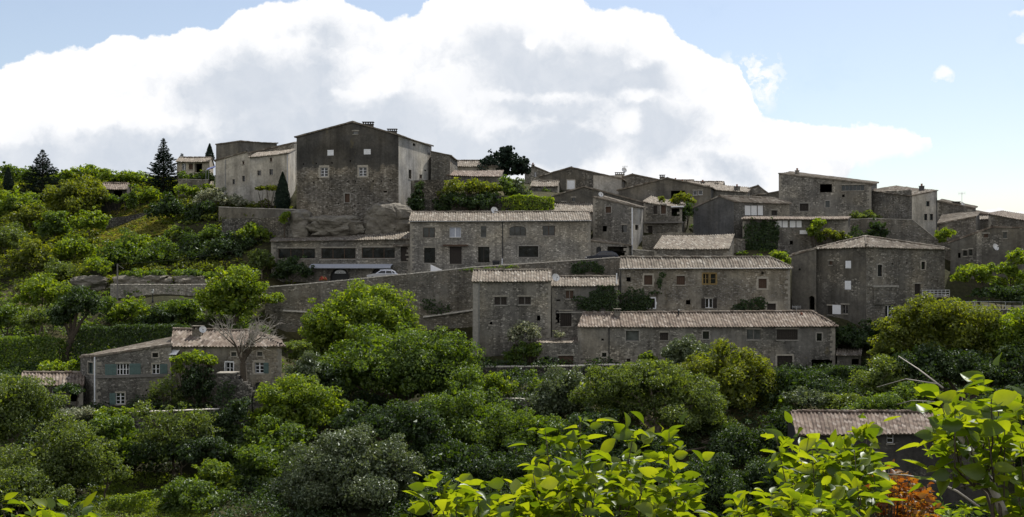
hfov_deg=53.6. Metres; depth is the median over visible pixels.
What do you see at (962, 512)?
shrub
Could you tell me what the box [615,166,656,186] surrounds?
stone house
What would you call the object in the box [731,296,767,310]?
ivy
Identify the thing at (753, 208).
window
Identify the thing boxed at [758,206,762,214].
window
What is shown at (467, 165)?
stone house
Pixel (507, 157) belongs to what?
cedar tree
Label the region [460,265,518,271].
ivy
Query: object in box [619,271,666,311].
ivy
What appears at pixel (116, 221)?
garden wall
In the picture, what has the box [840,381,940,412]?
tree
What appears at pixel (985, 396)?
tree
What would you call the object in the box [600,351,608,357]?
window
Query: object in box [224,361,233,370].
window
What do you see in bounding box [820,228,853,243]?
shrub
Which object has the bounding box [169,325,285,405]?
farmhouse
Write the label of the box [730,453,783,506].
tree
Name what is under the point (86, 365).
farmhouse
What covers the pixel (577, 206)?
stone house
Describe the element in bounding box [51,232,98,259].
tree
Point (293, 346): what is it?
shrub
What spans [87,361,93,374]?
window
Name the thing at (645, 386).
tree
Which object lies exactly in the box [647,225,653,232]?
window
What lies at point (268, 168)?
row house
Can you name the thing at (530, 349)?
shrub
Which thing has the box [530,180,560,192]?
stone house
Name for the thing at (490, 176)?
stone house
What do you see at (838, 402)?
shrub
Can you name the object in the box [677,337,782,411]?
tree
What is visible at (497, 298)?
window
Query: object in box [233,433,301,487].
tree
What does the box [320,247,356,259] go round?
window
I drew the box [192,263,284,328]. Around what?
tree
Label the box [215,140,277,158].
stone house
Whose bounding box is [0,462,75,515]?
tree
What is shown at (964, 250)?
window
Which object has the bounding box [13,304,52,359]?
tree
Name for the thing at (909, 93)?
sky
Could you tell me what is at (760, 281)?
window
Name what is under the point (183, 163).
window
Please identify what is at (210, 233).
tree
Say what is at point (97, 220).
tree
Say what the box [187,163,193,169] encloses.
window
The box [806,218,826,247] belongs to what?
shrub
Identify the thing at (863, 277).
stone house
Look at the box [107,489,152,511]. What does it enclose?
hedge
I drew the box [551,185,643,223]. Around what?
stone house
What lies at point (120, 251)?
tree
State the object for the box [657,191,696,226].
shrub
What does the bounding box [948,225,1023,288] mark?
stone house
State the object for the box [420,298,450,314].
ivy
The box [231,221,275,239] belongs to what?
tree
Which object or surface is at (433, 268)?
garden stair
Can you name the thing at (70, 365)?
shrub
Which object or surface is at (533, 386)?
shrub
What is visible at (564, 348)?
annex
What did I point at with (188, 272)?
shrub
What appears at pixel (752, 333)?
window
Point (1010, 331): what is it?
tree
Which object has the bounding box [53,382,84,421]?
shrub
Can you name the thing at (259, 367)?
window
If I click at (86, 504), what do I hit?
shrub
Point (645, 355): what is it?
shrub
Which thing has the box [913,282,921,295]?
door
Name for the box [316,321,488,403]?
tree
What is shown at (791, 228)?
stone house
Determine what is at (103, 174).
tree
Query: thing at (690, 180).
stone house
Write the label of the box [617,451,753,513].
tree
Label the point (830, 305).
window
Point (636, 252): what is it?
garden wall
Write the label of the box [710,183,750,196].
stone house
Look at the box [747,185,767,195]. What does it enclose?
stone house
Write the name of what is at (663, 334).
window
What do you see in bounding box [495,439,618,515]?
tree
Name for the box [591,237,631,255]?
garage
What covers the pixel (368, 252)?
window
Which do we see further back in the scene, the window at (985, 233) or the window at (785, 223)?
the window at (785, 223)
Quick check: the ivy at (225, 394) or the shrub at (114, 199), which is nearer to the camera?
the ivy at (225, 394)
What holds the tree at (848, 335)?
on the hillside ground at (956, 288)
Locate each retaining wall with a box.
[265,257,619,331]
[477,364,668,378]
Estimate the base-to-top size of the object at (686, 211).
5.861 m
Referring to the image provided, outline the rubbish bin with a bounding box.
[492,260,499,265]
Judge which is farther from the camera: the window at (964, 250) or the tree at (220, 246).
the tree at (220, 246)
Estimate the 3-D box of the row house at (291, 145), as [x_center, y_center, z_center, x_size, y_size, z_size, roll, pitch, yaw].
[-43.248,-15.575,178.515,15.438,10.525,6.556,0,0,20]
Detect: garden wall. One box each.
[106,212,146,228]
[124,408,219,442]
[178,179,209,196]
[219,207,295,220]
[222,217,289,241]
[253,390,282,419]
[411,179,551,210]
[503,397,538,406]
[632,249,653,255]
[642,232,693,250]
[697,235,744,252]
[850,218,938,244]
[937,242,958,260]
[976,309,1014,317]
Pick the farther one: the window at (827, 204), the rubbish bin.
the window at (827, 204)
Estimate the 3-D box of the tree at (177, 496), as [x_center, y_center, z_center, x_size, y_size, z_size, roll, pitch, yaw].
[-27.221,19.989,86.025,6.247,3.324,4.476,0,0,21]
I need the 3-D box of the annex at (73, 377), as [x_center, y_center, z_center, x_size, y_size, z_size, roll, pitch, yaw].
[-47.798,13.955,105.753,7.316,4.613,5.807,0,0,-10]
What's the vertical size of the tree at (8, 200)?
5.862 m
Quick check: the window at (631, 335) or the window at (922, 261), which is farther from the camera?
the window at (922, 261)
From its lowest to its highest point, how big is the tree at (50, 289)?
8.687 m
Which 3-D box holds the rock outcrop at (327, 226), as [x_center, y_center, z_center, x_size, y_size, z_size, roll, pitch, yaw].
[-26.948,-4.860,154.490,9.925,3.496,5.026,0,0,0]
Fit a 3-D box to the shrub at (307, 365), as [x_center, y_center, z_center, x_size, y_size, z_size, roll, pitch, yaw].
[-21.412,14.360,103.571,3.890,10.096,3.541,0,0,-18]
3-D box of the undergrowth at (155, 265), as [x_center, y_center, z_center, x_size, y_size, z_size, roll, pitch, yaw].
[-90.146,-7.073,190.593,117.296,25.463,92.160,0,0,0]
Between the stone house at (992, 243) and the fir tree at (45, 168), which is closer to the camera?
the stone house at (992, 243)
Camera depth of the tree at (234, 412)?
96.59 m
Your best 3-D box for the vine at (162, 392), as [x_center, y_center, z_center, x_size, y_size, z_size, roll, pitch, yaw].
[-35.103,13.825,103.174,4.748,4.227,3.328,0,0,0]
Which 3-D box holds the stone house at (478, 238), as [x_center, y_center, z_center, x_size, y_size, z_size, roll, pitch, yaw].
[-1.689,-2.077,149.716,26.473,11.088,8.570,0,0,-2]
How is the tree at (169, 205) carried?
on the hillside ground at (956, 288)
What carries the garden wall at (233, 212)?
on the hillside ground at (956, 288)
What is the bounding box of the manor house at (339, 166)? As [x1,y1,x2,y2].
[294,121,433,221]
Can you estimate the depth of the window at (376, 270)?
148.33 m
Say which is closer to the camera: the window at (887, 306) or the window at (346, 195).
the window at (887, 306)
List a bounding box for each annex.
[21,371,84,408]
[536,337,578,364]
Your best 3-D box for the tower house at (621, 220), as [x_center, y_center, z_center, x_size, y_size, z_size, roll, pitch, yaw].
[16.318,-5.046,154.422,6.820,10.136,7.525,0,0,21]
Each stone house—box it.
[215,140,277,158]
[409,207,591,273]
[430,151,458,181]
[446,170,503,183]
[458,159,501,170]
[472,268,551,357]
[524,163,549,183]
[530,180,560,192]
[538,166,626,193]
[549,202,592,230]
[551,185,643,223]
[551,273,618,339]
[577,305,838,367]
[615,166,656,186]
[616,175,714,207]
[619,255,793,312]
[643,195,686,233]
[653,234,734,255]
[675,178,694,181]
[691,180,724,185]
[693,195,791,238]
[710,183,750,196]
[741,216,850,253]
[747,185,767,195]
[751,191,778,197]
[778,168,878,218]
[789,247,816,311]
[811,235,951,325]
[937,192,977,221]
[937,211,979,240]
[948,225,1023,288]
[976,210,988,215]
[980,215,987,229]
[987,210,1023,226]
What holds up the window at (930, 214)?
in the tower house at (918, 205)
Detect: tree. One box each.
[0,161,33,182]
[0,185,44,215]
[0,221,32,253]
[0,237,59,270]
[0,303,27,360]
[0,373,70,452]
[0,411,120,497]
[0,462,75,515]
[2,167,13,190]
[5,202,49,230]
[8,272,72,334]
[9,149,62,202]
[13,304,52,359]
[33,210,74,236]
[39,173,109,218]
[39,285,106,362]
[43,257,78,277]
[45,169,74,185]
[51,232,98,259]
[68,206,111,236]
[70,163,118,180]
[81,254,113,275]
[86,447,133,497]
[89,412,150,466]
[91,227,148,265]
[99,291,117,322]
[104,169,152,183]
[108,295,150,324]
[123,233,158,249]
[124,184,141,213]
[125,435,232,483]
[126,399,224,475]
[134,306,175,324]
[136,235,185,266]
[137,186,162,206]
[139,137,178,202]
[143,191,192,219]
[149,476,229,513]
[158,296,205,321]
[163,225,195,240]
[168,232,208,260]
[181,199,224,222]
[191,223,221,240]
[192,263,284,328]
[192,457,243,492]
[195,396,251,447]
[200,230,261,260]
[205,143,214,160]
[210,313,285,380]
[223,412,317,476]
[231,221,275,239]
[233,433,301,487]
[238,474,287,498]
[246,371,349,439]
[247,248,276,278]
[254,185,276,207]
[267,422,426,513]
[269,254,314,284]
[273,171,291,208]
[278,211,290,237]
[297,278,426,388]
[312,360,349,433]
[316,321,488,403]
[328,398,454,453]
[388,470,496,516]
[402,380,527,453]
[416,438,513,489]
[448,364,502,407]
[477,145,530,175]
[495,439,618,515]
[499,406,587,453]
[525,364,591,418]
[560,407,760,466]
[567,358,744,434]
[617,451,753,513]
[659,333,716,371]
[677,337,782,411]
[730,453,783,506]
[748,406,792,453]
[758,367,841,407]
[835,318,881,348]
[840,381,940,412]
[848,348,912,396]
[866,291,1003,407]
[873,341,1023,400]
[950,262,1000,308]
[970,282,1023,308]
[972,306,1023,361]
[974,383,1023,465]
[988,248,1023,308]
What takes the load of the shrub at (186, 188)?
on the hillside ground at (956, 288)
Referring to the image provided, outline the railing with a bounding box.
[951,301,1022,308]
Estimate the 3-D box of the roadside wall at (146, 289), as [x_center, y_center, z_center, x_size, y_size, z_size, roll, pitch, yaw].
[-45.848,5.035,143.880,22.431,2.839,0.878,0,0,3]
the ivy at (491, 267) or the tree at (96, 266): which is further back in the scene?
the tree at (96, 266)
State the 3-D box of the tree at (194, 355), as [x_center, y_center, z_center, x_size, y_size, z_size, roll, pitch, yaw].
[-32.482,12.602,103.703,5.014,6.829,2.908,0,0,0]
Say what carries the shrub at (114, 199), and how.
on the hillside ground at (956, 288)
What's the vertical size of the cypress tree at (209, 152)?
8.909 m
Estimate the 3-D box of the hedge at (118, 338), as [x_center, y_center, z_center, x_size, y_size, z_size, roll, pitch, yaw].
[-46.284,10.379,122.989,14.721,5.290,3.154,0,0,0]
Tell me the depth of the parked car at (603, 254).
137.58 m
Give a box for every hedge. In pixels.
[0,334,67,369]
[65,322,191,362]
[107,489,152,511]
[501,193,554,212]
[788,364,869,381]
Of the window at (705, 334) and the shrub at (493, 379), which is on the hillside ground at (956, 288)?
the shrub at (493, 379)
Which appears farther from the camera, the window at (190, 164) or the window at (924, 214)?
the window at (190, 164)
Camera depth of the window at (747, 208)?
154.39 m
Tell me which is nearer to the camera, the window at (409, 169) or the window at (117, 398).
the window at (117, 398)
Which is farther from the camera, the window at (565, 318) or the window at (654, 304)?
the window at (654, 304)
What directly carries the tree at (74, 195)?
on the hillside ground at (956, 288)
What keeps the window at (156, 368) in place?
in the farmhouse at (124, 375)
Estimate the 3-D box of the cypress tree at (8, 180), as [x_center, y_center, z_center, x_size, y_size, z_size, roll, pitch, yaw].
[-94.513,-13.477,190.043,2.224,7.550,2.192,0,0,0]
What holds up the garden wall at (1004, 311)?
on the hillside ground at (956, 288)
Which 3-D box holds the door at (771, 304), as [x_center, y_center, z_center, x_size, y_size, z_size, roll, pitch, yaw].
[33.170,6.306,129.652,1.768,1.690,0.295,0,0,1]
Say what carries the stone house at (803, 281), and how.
on the hillside ground at (956, 288)
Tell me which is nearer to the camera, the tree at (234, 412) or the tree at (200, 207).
the tree at (234, 412)
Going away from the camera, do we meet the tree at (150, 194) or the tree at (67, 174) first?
the tree at (150, 194)
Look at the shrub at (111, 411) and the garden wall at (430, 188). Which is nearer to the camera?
the shrub at (111, 411)
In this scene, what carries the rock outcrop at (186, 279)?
on the hillside ground at (956, 288)
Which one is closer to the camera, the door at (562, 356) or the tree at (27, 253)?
the door at (562, 356)
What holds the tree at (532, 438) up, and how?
on the hillside ground at (956, 288)
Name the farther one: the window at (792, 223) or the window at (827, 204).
the window at (827, 204)
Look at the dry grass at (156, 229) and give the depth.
166.64 m
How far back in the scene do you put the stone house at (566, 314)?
127.00 m
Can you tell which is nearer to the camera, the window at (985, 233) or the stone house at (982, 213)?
the window at (985, 233)
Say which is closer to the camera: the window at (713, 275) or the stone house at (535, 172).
the window at (713, 275)
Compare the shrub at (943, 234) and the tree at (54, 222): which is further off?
the tree at (54, 222)
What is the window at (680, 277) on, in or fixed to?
in the stone house at (703, 283)
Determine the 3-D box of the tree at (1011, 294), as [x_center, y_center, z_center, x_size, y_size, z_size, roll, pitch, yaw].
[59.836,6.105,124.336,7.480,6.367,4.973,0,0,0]
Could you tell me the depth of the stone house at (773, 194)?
170.36 m
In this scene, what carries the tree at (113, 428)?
on the hillside ground at (956, 288)
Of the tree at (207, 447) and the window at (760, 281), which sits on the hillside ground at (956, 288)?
the tree at (207, 447)
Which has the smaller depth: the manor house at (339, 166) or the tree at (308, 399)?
the tree at (308, 399)
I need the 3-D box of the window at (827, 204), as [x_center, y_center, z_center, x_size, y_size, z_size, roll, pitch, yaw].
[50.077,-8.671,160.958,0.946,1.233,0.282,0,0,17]
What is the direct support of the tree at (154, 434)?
on the hillside ground at (956, 288)
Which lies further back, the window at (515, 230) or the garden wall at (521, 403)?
the window at (515, 230)
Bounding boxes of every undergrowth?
[0,176,295,290]
[0,281,284,405]
[0,352,1023,516]
[296,178,643,225]
[689,224,1021,302]
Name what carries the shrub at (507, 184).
on the hillside ground at (956, 288)
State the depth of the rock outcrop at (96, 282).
145.28 m
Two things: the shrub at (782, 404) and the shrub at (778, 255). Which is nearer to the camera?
the shrub at (782, 404)
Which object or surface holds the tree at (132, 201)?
on the hillside ground at (956, 288)
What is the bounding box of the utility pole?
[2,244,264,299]
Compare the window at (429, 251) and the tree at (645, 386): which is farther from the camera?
the window at (429, 251)
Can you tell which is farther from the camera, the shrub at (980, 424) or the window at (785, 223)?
the window at (785, 223)
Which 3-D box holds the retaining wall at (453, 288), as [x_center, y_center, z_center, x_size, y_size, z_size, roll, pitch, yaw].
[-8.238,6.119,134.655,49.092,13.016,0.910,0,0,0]
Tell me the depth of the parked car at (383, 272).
137.46 m
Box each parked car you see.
[367,269,396,276]
[585,251,618,258]
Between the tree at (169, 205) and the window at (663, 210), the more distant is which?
the tree at (169, 205)
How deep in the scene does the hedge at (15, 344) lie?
119.42 m
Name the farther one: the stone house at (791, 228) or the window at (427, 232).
the stone house at (791, 228)
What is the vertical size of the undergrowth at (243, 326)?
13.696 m
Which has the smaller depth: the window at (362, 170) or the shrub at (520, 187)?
the window at (362, 170)
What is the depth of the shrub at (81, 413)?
98.60 m
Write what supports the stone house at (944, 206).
on the hillside ground at (956, 288)
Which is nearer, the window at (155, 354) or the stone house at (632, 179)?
the window at (155, 354)
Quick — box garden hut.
[101,182,130,213]
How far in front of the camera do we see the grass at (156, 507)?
89.46 m
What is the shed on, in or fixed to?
on the hillside ground at (956, 288)
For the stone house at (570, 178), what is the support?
on the hillside ground at (956, 288)
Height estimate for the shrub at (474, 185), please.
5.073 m
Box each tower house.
[593,192,644,253]
[872,184,937,238]
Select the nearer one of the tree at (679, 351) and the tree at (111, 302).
the tree at (679, 351)
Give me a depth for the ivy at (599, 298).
126.57 m
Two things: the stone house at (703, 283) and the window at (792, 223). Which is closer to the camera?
the stone house at (703, 283)
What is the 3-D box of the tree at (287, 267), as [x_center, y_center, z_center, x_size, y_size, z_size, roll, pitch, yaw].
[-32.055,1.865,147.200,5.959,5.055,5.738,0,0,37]
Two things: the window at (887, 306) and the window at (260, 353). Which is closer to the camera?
the window at (260, 353)
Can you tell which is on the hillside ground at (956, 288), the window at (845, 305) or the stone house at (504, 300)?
the stone house at (504, 300)
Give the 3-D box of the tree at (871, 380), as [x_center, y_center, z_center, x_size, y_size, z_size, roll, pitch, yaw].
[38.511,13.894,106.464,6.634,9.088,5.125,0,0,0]
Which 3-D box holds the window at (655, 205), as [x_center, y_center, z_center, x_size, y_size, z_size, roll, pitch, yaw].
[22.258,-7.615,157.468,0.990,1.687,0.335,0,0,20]
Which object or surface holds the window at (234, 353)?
in the farmhouse at (263, 365)
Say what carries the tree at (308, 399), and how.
on the hillside ground at (956, 288)
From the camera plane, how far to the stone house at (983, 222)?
166.00 m
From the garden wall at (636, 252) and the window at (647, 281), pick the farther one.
the garden wall at (636, 252)
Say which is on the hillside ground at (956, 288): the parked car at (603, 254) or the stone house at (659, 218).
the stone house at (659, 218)
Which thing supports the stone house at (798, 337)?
on the hillside ground at (956, 288)
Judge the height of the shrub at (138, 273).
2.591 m
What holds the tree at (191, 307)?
on the hillside ground at (956, 288)
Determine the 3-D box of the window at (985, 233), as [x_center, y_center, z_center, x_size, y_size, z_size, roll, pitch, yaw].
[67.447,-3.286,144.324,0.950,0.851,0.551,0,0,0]
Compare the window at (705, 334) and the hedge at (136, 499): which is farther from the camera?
the window at (705, 334)
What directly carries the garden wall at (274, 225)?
on the hillside ground at (956, 288)
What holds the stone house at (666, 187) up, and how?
on the hillside ground at (956, 288)
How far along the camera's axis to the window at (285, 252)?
149.64 m
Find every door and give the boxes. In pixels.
[448,246,462,264]
[557,354,574,363]
[765,301,777,309]
[775,354,793,367]
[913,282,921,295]
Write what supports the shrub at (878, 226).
attached to the garden wall at (911, 230)
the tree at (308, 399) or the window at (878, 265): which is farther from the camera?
the window at (878, 265)
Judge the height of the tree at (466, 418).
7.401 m
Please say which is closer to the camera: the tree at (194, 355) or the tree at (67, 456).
the tree at (67, 456)
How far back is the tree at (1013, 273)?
127.54 m
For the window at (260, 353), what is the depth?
104.90 m
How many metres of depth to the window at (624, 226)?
150.85 m
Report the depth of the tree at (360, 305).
117.61 m
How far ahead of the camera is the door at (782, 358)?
121.63 m
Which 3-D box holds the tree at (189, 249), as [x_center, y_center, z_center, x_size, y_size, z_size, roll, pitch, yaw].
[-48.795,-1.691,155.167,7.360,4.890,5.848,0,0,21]
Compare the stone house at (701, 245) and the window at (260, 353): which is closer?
the window at (260, 353)
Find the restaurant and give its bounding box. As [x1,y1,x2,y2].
[270,231,409,281]
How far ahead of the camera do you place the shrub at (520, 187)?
159.97 m
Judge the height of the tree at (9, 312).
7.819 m
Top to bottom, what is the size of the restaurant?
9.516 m
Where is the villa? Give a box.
[176,156,214,184]
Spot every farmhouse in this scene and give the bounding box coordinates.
[79,354,94,407]
[89,337,172,406]
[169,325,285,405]
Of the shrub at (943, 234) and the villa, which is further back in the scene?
the villa
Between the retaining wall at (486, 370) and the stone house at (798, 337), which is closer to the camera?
the retaining wall at (486, 370)
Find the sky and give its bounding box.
[0,0,1023,213]
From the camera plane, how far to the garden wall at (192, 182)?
179.52 m
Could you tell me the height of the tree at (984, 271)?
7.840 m
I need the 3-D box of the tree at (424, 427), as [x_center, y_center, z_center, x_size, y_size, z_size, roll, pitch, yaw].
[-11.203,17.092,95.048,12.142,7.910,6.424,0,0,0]
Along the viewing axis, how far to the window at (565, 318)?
127.19 m
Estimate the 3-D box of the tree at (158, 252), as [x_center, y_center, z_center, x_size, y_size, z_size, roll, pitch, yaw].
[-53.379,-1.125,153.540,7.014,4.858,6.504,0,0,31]
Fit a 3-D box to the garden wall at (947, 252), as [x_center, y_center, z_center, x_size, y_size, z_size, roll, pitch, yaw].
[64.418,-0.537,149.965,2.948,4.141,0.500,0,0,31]
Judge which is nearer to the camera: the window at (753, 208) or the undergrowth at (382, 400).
the undergrowth at (382, 400)
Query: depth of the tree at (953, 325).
110.08 m
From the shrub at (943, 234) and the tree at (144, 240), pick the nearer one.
the shrub at (943, 234)
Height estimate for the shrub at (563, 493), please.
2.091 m
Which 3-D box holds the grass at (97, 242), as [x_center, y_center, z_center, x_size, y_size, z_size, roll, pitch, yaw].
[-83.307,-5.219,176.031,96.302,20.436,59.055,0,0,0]
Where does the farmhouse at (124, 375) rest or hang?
on the hillside ground at (956, 288)
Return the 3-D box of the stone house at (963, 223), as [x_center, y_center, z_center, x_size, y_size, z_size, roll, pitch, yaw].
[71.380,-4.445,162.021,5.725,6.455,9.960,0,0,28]
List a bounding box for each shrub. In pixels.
[0,490,100,516]
[36,359,79,370]
[47,405,95,429]
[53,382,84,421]
[92,406,136,417]
[102,193,128,213]
[118,268,167,277]
[170,268,218,278]
[173,183,213,197]
[177,169,214,182]
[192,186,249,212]
[281,340,312,406]
[283,350,321,444]
[400,411,714,516]
[406,180,426,210]
[432,190,501,210]
[435,177,502,198]
[483,370,518,397]
[498,174,517,196]
[501,339,544,365]
[502,366,537,378]
[505,319,540,364]
[511,177,530,195]
[527,377,542,390]
[552,330,565,340]
[638,350,657,360]
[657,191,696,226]
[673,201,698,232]
[699,411,978,516]
[769,249,790,263]
[774,394,805,413]
[781,386,837,409]
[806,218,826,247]
[816,392,873,409]
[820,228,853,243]
[849,209,881,218]
[858,459,944,516]
[863,218,890,237]
[878,352,1023,516]
[911,493,997,516]
[934,227,956,242]
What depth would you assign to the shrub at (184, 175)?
182.00 m
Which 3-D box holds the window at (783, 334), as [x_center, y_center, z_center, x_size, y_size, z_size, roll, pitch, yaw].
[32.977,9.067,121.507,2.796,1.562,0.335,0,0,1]
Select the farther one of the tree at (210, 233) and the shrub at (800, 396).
the tree at (210, 233)
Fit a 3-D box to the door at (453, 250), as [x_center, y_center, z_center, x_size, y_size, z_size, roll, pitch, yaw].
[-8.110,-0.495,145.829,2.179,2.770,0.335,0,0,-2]
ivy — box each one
[212,379,236,406]
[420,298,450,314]
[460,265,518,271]
[569,260,604,274]
[571,284,620,311]
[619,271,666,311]
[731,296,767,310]
[742,217,780,251]
[848,224,862,237]
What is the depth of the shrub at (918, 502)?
5.00 m
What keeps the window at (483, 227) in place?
in the stone house at (478, 238)
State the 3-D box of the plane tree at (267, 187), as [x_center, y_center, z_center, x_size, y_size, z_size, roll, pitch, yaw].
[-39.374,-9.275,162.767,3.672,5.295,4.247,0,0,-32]
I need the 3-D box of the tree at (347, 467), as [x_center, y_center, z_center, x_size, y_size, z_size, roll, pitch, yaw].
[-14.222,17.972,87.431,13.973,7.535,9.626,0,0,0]
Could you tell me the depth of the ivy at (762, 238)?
150.06 m
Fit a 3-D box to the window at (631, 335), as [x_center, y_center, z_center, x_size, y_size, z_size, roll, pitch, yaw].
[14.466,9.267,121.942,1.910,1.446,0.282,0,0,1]
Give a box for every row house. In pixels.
[214,150,250,202]
[249,141,296,186]
[249,148,295,205]
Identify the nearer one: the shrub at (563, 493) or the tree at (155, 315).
the shrub at (563, 493)
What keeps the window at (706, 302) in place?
in the stone house at (703, 283)
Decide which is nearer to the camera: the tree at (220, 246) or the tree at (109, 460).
the tree at (109, 460)
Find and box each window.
[51,386,61,398]
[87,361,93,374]
[105,362,140,374]
[110,391,125,404]
[151,352,159,357]
[151,363,166,373]
[180,162,186,170]
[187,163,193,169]
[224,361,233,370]
[230,351,237,356]
[252,360,268,374]
[256,350,263,356]
[277,247,315,257]
[318,165,329,177]
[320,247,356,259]
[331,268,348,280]
[344,193,350,202]
[357,165,368,177]
[361,246,395,258]
[372,268,384,273]
[400,246,409,261]
[408,168,411,179]
[421,226,436,237]
[423,246,435,263]
[449,226,461,237]
[477,245,490,262]
[479,225,487,237]
[492,295,508,305]
[509,226,525,235]
[517,245,538,257]
[517,295,531,305]
[541,224,555,235]
[558,310,572,326]
[565,289,574,299]
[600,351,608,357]
[605,206,611,212]
[621,224,627,232]
[624,330,639,341]
[642,273,654,285]
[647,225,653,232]
[647,297,656,308]
[652,204,657,214]
[659,331,668,340]
[660,203,666,213]
[676,274,685,285]
[701,297,716,308]
[701,330,710,339]
[702,272,709,284]
[710,272,716,284]
[745,206,749,214]
[746,328,761,340]
[751,206,756,214]
[756,277,769,289]
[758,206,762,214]
[771,209,777,215]
[776,328,798,340]
[783,221,787,226]
[790,221,795,226]
[797,221,801,226]
[799,202,809,211]
[815,332,822,341]
[824,200,830,207]
[827,304,832,315]
[840,184,865,191]
[840,303,848,314]
[877,264,882,276]
[884,304,892,317]
[885,431,894,444]
[920,260,925,269]
[923,213,927,220]
[929,213,933,220]
[962,249,967,256]
[982,232,989,237]
[1002,230,1007,238]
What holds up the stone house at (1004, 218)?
on the hillside ground at (956, 288)
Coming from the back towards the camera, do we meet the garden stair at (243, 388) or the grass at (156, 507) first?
the garden stair at (243, 388)
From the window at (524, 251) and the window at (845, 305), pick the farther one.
the window at (524, 251)
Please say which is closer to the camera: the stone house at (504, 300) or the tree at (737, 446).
the tree at (737, 446)
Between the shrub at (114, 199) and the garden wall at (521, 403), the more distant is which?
the shrub at (114, 199)
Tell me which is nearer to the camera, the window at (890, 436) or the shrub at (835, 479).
the shrub at (835, 479)
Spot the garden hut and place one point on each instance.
(119, 189)
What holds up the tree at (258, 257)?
on the hillside ground at (956, 288)
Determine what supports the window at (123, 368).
in the farmhouse at (124, 375)
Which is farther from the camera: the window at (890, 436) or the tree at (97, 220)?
the tree at (97, 220)
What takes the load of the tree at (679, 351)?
on the hillside ground at (956, 288)
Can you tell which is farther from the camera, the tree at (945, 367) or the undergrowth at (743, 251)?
the undergrowth at (743, 251)
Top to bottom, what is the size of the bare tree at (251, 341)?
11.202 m
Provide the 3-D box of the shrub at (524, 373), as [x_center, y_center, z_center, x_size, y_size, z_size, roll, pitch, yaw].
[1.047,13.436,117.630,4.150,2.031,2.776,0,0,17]
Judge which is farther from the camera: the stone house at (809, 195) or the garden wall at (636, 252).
the stone house at (809, 195)
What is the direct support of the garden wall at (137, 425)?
on the hillside ground at (956, 288)
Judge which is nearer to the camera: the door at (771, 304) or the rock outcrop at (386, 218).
the door at (771, 304)
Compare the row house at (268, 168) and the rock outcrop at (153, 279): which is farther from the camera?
the row house at (268, 168)
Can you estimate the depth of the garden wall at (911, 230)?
152.93 m
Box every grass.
[0,183,270,290]
[86,471,210,516]
[93,202,171,254]
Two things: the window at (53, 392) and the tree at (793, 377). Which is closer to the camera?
the window at (53, 392)
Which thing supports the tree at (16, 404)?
on the hillside ground at (956, 288)
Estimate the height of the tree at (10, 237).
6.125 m
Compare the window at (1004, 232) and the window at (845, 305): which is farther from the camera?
the window at (1004, 232)
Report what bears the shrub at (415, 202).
on the hillside ground at (956, 288)
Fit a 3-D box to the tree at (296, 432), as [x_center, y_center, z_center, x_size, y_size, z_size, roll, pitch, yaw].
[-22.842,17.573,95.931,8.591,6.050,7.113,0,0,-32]
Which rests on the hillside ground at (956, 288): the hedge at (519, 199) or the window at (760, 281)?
the hedge at (519, 199)
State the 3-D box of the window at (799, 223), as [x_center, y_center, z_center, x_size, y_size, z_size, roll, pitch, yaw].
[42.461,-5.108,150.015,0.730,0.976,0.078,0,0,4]
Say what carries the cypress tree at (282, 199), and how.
on the hillside ground at (956, 288)
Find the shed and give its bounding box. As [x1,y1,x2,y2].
[836,348,861,371]
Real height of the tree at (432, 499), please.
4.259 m
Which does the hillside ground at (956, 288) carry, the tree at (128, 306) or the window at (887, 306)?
the tree at (128, 306)
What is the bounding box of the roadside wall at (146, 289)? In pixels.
[110,284,263,297]
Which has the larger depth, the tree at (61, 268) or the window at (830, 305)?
the tree at (61, 268)
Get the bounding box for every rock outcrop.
[70,275,111,289]
[108,274,175,287]
[173,275,211,283]
[289,209,312,237]
[305,215,365,236]
[363,203,412,234]
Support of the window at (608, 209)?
in the tower house at (621, 220)
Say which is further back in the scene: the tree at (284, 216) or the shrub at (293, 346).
the tree at (284, 216)
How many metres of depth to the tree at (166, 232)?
159.20 m
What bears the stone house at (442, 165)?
on the hillside ground at (956, 288)
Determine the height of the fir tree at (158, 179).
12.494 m
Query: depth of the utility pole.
143.36 m
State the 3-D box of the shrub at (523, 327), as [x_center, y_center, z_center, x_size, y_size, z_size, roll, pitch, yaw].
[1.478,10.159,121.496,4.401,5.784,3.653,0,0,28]
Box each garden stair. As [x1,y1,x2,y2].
[217,371,254,425]
[431,265,440,270]
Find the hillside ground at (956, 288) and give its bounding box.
[0,182,1023,516]
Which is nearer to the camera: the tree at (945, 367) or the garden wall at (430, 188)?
the tree at (945, 367)
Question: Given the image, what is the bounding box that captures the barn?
[786,409,1000,505]
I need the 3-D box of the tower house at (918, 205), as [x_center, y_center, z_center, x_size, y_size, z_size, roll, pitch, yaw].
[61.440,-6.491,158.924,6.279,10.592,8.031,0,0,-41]
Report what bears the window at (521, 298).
in the stone house at (504, 300)

